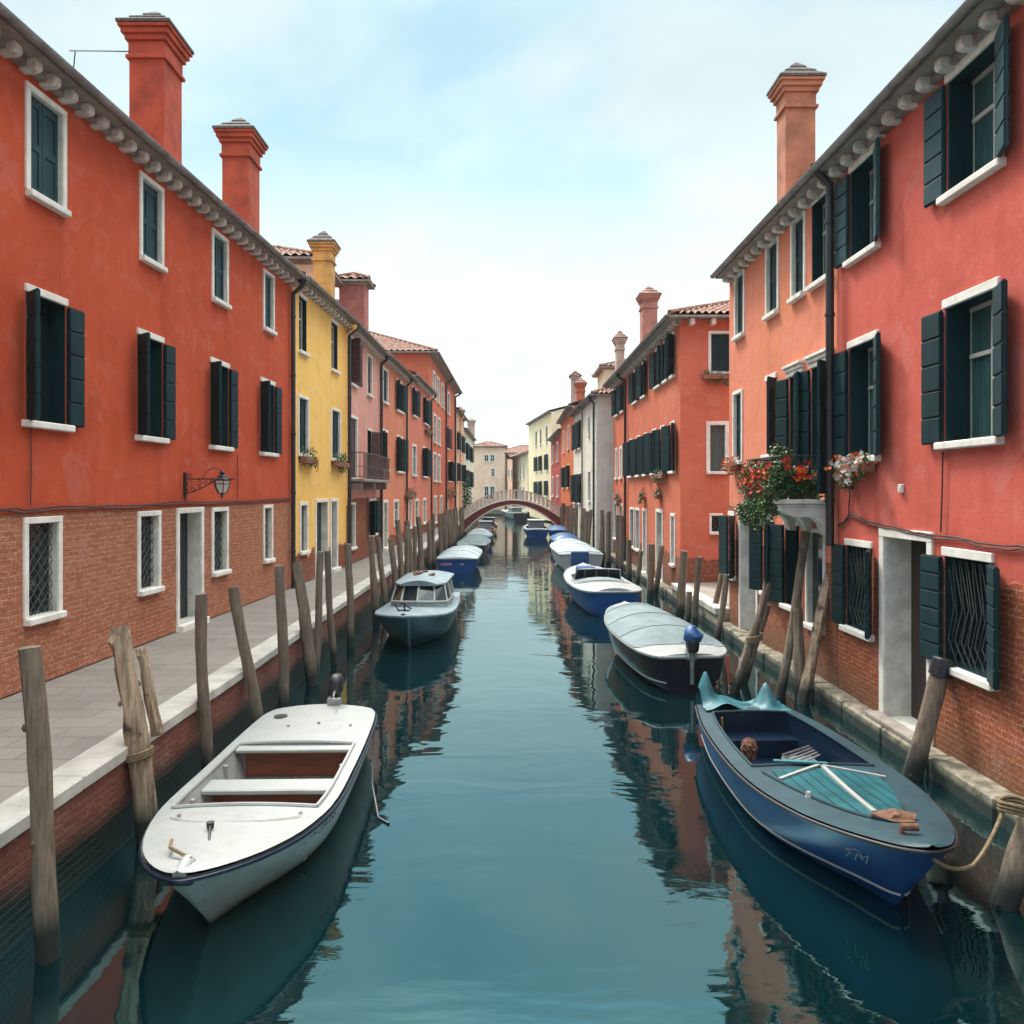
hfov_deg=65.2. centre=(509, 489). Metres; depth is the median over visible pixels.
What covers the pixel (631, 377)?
window
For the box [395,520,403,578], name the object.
mooring post
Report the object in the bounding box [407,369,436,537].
house
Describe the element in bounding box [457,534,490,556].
boat
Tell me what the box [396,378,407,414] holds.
window
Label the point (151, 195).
window
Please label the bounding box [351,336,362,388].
window
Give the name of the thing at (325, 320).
house
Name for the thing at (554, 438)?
house
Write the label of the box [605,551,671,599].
stone ledge
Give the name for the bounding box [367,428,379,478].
window
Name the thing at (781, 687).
mooring post
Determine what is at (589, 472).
window
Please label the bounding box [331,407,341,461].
window
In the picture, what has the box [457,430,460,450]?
window
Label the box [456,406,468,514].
house
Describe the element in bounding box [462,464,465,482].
window
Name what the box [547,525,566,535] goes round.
boat
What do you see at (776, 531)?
window
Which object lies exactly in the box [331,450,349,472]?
flower box
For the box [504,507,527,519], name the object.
boat
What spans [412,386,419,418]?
window
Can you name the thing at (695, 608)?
mooring post
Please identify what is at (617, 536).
mooring post
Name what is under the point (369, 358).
window
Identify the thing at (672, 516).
window
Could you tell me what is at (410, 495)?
flower box
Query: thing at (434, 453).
window
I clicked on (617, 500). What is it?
flower box
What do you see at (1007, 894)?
mooring post
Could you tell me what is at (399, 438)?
window
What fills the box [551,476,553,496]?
window
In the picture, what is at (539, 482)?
window
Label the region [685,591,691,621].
mooring post
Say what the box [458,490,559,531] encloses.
bridge
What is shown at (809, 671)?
mooring post
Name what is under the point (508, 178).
sky
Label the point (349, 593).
mooring post
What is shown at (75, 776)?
kerb
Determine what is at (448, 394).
window
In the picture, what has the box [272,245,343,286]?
house
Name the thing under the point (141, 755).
rope
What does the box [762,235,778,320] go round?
window
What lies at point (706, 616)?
quay wall
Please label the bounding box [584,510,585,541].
mooring post
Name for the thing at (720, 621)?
mooring post
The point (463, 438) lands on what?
window
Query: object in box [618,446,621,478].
window
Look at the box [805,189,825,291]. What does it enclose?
window
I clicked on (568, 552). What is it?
boat
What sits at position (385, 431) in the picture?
window
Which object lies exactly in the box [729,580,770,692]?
mooring post
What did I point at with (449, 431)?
window
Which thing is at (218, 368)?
window
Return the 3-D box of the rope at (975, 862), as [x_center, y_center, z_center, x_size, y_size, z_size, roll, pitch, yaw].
[3.710,2.808,6.364,1.047,0.301,0.128,0,0,-32]
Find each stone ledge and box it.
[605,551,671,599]
[714,621,1018,833]
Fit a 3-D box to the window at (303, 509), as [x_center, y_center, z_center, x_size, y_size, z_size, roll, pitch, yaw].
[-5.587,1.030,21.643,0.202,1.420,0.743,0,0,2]
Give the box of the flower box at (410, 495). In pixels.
[404,487,416,500]
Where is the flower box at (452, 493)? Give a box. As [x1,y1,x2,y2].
[447,485,456,498]
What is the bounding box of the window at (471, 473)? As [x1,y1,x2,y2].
[470,471,473,487]
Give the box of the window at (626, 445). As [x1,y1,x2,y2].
[623,438,632,477]
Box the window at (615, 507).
[612,505,616,539]
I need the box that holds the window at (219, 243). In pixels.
[211,227,231,309]
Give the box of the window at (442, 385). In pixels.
[441,382,444,409]
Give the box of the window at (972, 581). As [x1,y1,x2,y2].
[920,547,999,691]
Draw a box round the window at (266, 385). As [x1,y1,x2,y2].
[259,377,281,456]
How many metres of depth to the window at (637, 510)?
33.64 m
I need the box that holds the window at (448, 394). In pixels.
[447,390,450,416]
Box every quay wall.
[0,521,475,956]
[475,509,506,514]
[672,589,728,628]
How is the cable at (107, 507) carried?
attached to the house at (148, 280)
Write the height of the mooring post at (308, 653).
3.298 m
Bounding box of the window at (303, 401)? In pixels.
[298,394,311,456]
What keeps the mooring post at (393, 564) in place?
in the water
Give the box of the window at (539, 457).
[538,455,541,471]
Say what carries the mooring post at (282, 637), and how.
in the water
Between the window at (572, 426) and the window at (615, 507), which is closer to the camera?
the window at (615, 507)
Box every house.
[0,2,309,697]
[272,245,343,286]
[292,231,360,581]
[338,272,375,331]
[347,324,390,562]
[369,331,462,527]
[380,350,418,549]
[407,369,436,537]
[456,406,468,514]
[464,417,476,513]
[473,441,507,508]
[481,443,509,508]
[505,445,528,498]
[507,448,528,511]
[525,406,565,520]
[546,428,560,523]
[556,377,587,525]
[567,330,627,551]
[591,359,624,388]
[602,286,728,586]
[710,62,837,686]
[809,0,1023,796]
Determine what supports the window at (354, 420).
in the house at (368, 354)
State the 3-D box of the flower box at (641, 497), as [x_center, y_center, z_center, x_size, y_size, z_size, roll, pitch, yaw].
[5.170,0.253,31.405,0.383,0.692,0.691,0,0,0]
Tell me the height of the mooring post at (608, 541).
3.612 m
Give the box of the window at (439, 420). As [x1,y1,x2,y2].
[438,417,441,446]
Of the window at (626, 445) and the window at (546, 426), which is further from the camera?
the window at (546, 426)
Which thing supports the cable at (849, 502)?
attached to the house at (921, 158)
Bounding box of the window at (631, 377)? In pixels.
[628,368,642,404]
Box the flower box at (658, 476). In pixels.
[649,468,666,485]
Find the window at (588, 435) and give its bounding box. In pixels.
[587,416,589,436]
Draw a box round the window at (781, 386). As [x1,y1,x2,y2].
[775,371,799,478]
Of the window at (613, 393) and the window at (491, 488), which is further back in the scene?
the window at (491, 488)
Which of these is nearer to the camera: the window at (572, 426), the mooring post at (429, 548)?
the mooring post at (429, 548)
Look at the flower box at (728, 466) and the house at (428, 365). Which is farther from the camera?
the house at (428, 365)
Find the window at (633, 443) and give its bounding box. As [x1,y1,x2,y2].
[630,435,640,476]
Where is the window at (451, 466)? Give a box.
[448,460,455,481]
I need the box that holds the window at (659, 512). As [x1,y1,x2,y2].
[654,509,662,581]
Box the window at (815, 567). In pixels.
[803,528,825,634]
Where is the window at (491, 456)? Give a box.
[489,454,494,461]
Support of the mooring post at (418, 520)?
in the water
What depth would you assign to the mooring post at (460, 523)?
55.94 m
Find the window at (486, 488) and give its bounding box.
[484,486,488,499]
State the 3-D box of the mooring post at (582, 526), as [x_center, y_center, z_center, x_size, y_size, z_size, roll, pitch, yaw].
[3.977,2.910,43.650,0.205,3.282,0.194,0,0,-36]
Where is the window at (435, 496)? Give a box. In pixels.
[434,495,437,523]
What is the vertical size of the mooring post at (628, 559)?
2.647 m
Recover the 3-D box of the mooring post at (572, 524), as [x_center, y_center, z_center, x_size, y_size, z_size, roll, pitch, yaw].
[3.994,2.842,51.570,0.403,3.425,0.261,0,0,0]
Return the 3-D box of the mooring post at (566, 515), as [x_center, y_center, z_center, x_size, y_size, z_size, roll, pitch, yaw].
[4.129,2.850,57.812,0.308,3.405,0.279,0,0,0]
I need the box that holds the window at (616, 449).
[614,447,617,479]
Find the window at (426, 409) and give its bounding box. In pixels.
[423,395,430,425]
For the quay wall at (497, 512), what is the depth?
110.60 m
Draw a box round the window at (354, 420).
[351,415,359,478]
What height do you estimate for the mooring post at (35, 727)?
3.405 m
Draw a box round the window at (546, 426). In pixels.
[545,425,547,442]
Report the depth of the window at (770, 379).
15.72 m
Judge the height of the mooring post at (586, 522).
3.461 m
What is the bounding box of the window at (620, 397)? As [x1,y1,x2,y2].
[616,381,623,413]
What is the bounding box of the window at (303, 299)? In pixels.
[298,292,310,357]
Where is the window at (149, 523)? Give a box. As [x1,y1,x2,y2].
[137,510,164,596]
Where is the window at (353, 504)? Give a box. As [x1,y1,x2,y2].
[351,502,357,550]
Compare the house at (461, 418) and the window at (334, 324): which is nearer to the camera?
the window at (334, 324)
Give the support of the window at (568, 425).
in the house at (565, 421)
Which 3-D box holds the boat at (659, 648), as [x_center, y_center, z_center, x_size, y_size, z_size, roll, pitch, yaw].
[2.918,2.990,16.233,1.821,1.360,5.611,0,0,-4]
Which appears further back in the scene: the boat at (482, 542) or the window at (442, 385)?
the window at (442, 385)
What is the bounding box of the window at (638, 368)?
[636,359,645,398]
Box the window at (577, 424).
[575,418,580,449]
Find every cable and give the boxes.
[0,497,289,513]
[30,427,31,505]
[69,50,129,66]
[237,455,237,498]
[838,512,1023,551]
[848,483,849,512]
[940,452,943,532]
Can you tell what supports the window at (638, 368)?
in the house at (669, 410)
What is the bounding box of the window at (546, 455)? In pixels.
[544,453,547,470]
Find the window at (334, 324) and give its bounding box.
[331,318,340,374]
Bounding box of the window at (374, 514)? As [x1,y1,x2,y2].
[369,498,380,536]
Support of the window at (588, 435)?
in the house at (591, 483)
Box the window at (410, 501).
[408,499,412,528]
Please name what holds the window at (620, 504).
in the house at (669, 410)
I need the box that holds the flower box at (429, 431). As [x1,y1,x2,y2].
[425,426,433,437]
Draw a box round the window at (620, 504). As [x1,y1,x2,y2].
[619,503,622,514]
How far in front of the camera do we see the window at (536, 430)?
94.93 m
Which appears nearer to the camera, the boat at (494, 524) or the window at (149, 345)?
the window at (149, 345)
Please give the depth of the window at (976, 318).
9.68 m
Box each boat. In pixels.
[138,673,377,922]
[374,570,459,646]
[436,544,482,573]
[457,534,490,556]
[467,528,492,538]
[475,520,495,537]
[482,517,497,531]
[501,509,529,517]
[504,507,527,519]
[523,519,547,538]
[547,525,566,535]
[550,532,579,542]
[550,538,603,569]
[563,563,641,616]
[604,601,726,691]
[694,672,958,904]
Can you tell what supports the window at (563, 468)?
in the house at (565, 421)
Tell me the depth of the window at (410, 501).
41.31 m
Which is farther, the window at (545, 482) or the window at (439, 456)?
the window at (545, 482)
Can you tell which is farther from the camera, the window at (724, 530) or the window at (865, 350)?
the window at (724, 530)
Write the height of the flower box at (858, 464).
0.668 m
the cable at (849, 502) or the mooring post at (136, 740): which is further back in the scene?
the cable at (849, 502)
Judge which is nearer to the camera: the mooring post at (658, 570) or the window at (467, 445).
the mooring post at (658, 570)
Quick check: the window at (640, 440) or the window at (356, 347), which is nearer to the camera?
the window at (356, 347)
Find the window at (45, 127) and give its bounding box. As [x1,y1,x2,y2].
[25,80,71,217]
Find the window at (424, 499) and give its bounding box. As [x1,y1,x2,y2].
[423,498,425,524]
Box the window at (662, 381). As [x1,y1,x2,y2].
[657,338,668,383]
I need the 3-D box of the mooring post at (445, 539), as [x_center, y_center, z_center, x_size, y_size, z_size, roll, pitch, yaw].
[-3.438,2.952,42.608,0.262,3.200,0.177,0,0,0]
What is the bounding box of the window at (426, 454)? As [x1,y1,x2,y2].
[422,446,431,477]
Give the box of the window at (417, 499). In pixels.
[415,498,418,525]
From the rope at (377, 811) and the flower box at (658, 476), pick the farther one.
the flower box at (658, 476)
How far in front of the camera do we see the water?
6.81 m
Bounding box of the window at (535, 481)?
[533,481,536,495]
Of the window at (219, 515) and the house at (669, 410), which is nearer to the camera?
the window at (219, 515)
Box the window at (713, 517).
[709,513,722,534]
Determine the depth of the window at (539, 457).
91.74 m
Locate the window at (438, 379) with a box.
[437,376,440,404]
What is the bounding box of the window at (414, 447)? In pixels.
[412,443,417,476]
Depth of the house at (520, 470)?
110.46 m
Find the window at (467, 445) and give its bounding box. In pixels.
[466,442,469,460]
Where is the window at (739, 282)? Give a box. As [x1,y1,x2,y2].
[731,268,744,341]
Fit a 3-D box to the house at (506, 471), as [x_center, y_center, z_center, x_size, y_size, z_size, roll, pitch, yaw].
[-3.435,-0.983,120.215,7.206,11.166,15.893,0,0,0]
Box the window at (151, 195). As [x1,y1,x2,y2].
[139,170,167,272]
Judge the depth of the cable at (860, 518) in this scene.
9.81 m
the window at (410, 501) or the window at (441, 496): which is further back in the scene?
the window at (441, 496)
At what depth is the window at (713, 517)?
24.90 m
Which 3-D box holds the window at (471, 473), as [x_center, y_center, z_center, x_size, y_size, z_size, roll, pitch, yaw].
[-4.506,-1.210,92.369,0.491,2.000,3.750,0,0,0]
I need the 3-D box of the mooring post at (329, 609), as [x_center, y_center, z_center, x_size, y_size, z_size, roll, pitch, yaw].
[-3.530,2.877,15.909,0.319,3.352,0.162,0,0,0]
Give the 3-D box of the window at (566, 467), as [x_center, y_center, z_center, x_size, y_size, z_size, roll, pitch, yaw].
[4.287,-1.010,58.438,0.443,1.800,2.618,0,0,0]
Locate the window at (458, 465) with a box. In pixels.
[457,462,460,481]
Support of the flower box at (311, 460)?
attached to the house at (325, 320)
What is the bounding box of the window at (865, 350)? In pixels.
[834,329,880,461]
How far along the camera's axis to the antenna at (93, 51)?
12.40 m
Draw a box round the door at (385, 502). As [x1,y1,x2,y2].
[383,500,388,549]
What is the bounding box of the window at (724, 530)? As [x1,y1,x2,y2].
[719,511,735,580]
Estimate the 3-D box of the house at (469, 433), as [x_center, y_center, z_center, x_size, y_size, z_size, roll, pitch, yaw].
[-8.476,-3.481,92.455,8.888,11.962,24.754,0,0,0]
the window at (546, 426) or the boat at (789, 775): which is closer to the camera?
the boat at (789, 775)
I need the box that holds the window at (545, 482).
[544,480,547,495]
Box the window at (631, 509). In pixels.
[629,507,633,549]
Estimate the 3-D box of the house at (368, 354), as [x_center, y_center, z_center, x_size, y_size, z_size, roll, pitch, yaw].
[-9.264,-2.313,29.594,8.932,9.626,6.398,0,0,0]
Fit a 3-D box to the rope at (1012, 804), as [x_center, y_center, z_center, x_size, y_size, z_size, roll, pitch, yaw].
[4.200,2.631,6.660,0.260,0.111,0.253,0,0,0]
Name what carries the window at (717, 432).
in the house at (669, 410)
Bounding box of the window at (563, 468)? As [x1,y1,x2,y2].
[561,466,564,488]
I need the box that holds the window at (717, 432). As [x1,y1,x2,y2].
[706,421,728,473]
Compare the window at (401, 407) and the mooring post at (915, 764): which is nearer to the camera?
the mooring post at (915, 764)
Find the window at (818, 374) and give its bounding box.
[793,359,824,493]
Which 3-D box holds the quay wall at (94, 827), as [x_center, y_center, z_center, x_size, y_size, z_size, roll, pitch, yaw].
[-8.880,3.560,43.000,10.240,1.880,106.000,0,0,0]
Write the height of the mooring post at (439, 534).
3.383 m
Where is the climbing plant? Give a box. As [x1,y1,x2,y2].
[462,474,472,512]
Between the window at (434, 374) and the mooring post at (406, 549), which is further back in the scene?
the window at (434, 374)
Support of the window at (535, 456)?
in the house at (544, 426)
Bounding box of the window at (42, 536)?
[23,516,66,626]
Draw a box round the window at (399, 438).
[396,435,408,473]
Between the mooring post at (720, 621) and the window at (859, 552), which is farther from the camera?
the mooring post at (720, 621)
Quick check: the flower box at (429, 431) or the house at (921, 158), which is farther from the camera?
the flower box at (429, 431)
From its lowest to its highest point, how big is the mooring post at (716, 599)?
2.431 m
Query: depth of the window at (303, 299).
21.87 m
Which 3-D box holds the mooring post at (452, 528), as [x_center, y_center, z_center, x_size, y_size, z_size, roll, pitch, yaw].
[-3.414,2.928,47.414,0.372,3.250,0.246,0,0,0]
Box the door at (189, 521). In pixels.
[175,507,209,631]
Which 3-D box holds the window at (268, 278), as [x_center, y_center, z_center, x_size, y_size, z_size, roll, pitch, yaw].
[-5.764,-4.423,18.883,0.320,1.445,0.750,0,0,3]
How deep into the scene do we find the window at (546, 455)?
87.50 m
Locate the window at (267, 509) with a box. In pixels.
[263,504,275,563]
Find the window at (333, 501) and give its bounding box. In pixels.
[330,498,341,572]
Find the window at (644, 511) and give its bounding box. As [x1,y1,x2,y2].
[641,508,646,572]
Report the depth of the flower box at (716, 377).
24.70 m
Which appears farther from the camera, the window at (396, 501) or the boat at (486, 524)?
the boat at (486, 524)
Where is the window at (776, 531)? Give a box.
[768,520,799,611]
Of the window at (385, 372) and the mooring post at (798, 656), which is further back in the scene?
the window at (385, 372)
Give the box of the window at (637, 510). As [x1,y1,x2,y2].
[633,508,639,551]
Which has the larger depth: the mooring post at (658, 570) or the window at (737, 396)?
the mooring post at (658, 570)
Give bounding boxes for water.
[0,515,1023,1023]
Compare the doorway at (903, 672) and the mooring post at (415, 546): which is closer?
the doorway at (903, 672)
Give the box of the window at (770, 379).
[760,372,776,459]
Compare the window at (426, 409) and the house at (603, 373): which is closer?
the window at (426, 409)
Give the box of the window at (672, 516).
[668,513,674,567]
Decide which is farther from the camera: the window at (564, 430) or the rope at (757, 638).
the window at (564, 430)
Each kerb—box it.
[0,522,458,848]
[671,583,728,614]
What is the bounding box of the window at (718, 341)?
[708,331,728,374]
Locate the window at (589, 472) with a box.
[587,470,590,501]
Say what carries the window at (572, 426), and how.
in the house at (591, 483)
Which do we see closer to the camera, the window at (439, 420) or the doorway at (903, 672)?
the doorway at (903, 672)
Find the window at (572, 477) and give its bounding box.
[570,473,576,503]
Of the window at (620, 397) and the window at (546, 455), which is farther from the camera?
the window at (546, 455)
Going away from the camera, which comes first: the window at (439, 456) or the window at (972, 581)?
the window at (972, 581)
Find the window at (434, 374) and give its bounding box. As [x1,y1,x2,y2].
[433,370,436,400]
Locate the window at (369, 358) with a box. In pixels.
[367,353,373,398]
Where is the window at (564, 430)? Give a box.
[562,430,564,453]
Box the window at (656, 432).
[652,424,665,473]
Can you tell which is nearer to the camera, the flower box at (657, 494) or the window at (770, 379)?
the window at (770, 379)
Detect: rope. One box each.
[124,745,153,762]
[371,730,389,824]
[745,632,762,642]
[932,811,1004,870]
[996,795,1023,816]
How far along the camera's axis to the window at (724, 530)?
19.40 m
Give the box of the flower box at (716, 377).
[700,369,728,385]
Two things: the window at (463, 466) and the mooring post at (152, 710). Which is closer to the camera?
the mooring post at (152, 710)
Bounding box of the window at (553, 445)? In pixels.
[551,445,553,464]
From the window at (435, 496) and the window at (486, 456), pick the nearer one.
the window at (435, 496)
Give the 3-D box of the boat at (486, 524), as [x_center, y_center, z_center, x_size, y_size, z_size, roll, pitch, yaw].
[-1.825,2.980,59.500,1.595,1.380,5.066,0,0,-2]
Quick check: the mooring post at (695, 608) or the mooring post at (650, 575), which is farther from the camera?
the mooring post at (650, 575)
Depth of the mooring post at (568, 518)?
53.66 m
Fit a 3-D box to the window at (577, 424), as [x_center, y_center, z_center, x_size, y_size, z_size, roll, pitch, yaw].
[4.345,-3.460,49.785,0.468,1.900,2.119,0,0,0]
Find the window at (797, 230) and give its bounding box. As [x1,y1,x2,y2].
[787,210,805,304]
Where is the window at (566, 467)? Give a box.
[565,464,568,488]
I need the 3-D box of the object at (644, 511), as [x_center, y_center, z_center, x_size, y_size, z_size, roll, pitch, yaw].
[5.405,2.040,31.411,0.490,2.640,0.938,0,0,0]
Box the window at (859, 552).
[831,538,874,641]
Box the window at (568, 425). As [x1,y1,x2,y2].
[567,425,568,450]
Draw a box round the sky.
[0,0,964,447]
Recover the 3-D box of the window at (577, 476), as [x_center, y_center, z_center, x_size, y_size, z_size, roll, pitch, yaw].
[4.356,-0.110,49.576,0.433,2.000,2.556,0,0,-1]
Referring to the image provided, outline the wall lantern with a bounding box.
[183,468,233,502]
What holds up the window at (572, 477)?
in the house at (591, 483)
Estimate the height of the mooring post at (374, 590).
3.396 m
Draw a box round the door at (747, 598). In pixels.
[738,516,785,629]
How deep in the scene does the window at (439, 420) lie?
55.48 m
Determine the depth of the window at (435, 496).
52.77 m
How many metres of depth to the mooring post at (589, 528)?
40.43 m
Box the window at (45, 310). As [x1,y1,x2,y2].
[21,283,84,431]
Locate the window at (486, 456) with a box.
[484,454,488,461]
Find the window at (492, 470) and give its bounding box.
[490,468,494,476]
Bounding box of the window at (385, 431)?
[383,429,387,470]
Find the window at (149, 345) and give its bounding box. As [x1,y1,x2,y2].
[135,327,175,443]
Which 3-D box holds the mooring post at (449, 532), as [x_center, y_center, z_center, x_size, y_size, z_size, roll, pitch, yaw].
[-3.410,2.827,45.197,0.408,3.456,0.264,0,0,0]
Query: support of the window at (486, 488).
in the house at (489, 467)
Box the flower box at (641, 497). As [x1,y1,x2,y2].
[637,488,645,504]
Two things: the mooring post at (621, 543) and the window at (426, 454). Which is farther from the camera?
the window at (426, 454)
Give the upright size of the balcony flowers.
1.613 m
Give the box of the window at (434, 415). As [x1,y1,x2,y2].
[433,412,437,443]
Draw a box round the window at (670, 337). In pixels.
[664,331,674,379]
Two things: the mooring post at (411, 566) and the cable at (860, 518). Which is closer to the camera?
the cable at (860, 518)
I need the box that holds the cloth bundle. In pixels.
[740,737,757,761]
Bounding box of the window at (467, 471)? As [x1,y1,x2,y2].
[466,469,469,486]
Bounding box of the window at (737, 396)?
[732,388,742,464]
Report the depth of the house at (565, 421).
58.59 m
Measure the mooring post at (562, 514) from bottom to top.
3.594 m
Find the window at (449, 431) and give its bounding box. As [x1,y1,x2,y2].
[447,426,451,449]
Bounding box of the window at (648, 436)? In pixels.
[644,428,656,475]
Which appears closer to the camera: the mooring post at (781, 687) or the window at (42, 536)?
the window at (42, 536)
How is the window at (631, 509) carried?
in the house at (669, 410)
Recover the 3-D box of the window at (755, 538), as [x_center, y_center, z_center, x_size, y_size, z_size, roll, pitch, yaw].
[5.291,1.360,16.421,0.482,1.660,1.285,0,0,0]
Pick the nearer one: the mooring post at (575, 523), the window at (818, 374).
the window at (818, 374)
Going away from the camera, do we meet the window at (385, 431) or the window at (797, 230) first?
the window at (797, 230)
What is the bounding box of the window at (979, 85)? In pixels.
[923,14,1009,208]
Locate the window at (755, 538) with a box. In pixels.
[749,516,773,594]
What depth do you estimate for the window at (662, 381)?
27.45 m
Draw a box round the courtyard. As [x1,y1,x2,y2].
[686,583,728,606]
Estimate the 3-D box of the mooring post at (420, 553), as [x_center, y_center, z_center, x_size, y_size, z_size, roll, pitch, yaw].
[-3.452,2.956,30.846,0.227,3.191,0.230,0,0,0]
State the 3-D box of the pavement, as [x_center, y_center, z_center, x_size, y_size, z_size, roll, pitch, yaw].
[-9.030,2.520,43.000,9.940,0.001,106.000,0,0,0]
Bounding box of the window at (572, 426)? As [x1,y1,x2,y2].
[571,421,576,451]
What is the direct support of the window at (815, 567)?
in the house at (770, 269)
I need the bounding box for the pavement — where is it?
[0,513,470,802]
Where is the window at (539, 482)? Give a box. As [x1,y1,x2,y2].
[538,480,541,495]
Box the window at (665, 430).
[661,420,675,473]
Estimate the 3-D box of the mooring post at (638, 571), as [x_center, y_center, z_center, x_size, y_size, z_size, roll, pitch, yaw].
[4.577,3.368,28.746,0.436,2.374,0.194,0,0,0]
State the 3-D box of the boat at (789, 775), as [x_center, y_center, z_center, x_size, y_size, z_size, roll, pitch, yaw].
[3.179,3.071,8.566,1.708,1.199,4.969,0,0,-1]
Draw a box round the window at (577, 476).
[575,472,580,504]
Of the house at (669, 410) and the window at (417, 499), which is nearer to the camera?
the house at (669, 410)
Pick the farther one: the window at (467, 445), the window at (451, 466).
the window at (467, 445)
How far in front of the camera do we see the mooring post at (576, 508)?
48.45 m
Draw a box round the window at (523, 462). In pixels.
[523,462,524,479]
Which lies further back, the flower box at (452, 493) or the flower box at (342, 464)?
the flower box at (452, 493)
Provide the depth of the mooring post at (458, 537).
53.42 m
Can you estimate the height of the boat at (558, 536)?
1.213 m
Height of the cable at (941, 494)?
0.982 m
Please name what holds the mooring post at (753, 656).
in the water
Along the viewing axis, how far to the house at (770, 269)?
15.70 m
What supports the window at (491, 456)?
in the house at (489, 467)
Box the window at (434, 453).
[433,452,437,481]
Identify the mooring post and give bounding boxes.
[18,645,60,964]
[107,623,157,843]
[135,645,163,736]
[195,593,213,769]
[228,586,262,723]
[274,565,288,708]
[290,561,318,685]
[314,551,323,678]
[324,550,337,663]
[344,543,353,646]
[368,536,379,622]
[375,538,387,605]
[388,539,398,591]
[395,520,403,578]
[404,520,413,572]
[404,527,409,575]
[413,526,416,570]
[416,517,424,570]
[418,525,422,570]
[426,522,431,569]
[431,513,434,567]
[438,514,441,554]
[440,513,443,551]
[444,510,447,548]
[444,515,446,549]
[447,509,451,547]
[450,512,453,546]
[453,508,455,543]
[455,507,459,540]
[459,509,462,538]
[561,503,563,525]
[565,506,567,527]
[566,509,569,532]
[570,508,573,533]
[573,512,577,536]
[575,506,577,523]
[581,513,583,541]
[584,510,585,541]
[585,511,588,542]
[587,509,591,544]
[600,510,604,562]
[605,511,610,567]
[615,515,618,568]
[618,515,624,573]
[626,540,631,579]
[635,551,642,585]
[646,544,654,597]
[653,546,664,593]
[676,551,687,618]
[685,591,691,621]
[692,557,701,627]
[708,573,723,625]
[714,574,728,639]
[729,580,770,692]
[742,604,770,684]
[775,531,809,697]
[792,604,804,700]
[797,572,828,704]
[901,656,955,780]
[988,816,1023,911]
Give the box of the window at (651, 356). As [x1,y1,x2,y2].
[649,344,664,389]
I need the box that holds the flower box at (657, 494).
[653,489,661,499]
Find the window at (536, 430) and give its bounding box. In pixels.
[535,430,536,446]
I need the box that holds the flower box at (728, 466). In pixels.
[721,455,739,475]
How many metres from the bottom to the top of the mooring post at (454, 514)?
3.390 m
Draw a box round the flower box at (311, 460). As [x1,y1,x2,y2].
[299,447,318,471]
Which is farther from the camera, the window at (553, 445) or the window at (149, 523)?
the window at (553, 445)
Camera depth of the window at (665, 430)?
26.42 m
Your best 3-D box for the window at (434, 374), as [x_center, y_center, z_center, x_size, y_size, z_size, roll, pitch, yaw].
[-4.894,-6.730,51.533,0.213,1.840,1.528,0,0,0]
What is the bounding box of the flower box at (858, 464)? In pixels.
[824,450,877,492]
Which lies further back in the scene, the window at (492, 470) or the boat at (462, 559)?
the window at (492, 470)
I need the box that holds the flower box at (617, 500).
[613,492,620,505]
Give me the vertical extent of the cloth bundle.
0.302 m
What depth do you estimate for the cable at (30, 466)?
10.11 m
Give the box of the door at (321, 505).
[314,499,328,578]
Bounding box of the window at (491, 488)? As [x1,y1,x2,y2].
[489,486,494,499]
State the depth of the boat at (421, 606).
19.02 m
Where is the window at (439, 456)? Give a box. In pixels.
[438,454,441,482]
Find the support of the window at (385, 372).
in the house at (399, 378)
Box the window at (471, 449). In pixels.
[470,446,473,462]
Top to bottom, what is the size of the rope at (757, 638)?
0.187 m
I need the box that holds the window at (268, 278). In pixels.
[263,268,277,335]
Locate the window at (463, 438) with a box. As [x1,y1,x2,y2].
[462,435,465,453]
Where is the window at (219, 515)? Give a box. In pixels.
[211,507,231,576]
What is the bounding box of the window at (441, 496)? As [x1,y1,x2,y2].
[440,495,442,512]
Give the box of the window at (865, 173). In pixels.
[834,137,880,268]
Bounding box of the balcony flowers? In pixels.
[734,443,823,531]
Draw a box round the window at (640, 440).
[637,432,646,476]
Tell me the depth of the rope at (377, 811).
8.95 m
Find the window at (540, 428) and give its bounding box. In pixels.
[540,428,541,444]
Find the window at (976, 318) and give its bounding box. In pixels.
[921,276,1007,449]
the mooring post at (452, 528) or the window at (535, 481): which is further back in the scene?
the window at (535, 481)
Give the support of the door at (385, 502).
in the house at (399, 378)
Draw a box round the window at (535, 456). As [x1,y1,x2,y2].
[533,456,536,471]
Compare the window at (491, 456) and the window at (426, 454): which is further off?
the window at (491, 456)
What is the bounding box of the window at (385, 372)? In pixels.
[383,367,389,405]
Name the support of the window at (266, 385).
in the house at (148, 280)
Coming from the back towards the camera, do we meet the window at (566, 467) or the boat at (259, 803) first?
the window at (566, 467)
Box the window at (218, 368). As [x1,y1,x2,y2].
[209,357,237,451]
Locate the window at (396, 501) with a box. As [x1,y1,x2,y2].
[394,499,398,527]
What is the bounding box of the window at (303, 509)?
[299,502,310,554]
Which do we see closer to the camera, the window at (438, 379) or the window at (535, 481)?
the window at (438, 379)
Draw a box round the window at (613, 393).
[611,388,621,417]
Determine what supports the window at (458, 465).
in the house at (461, 418)

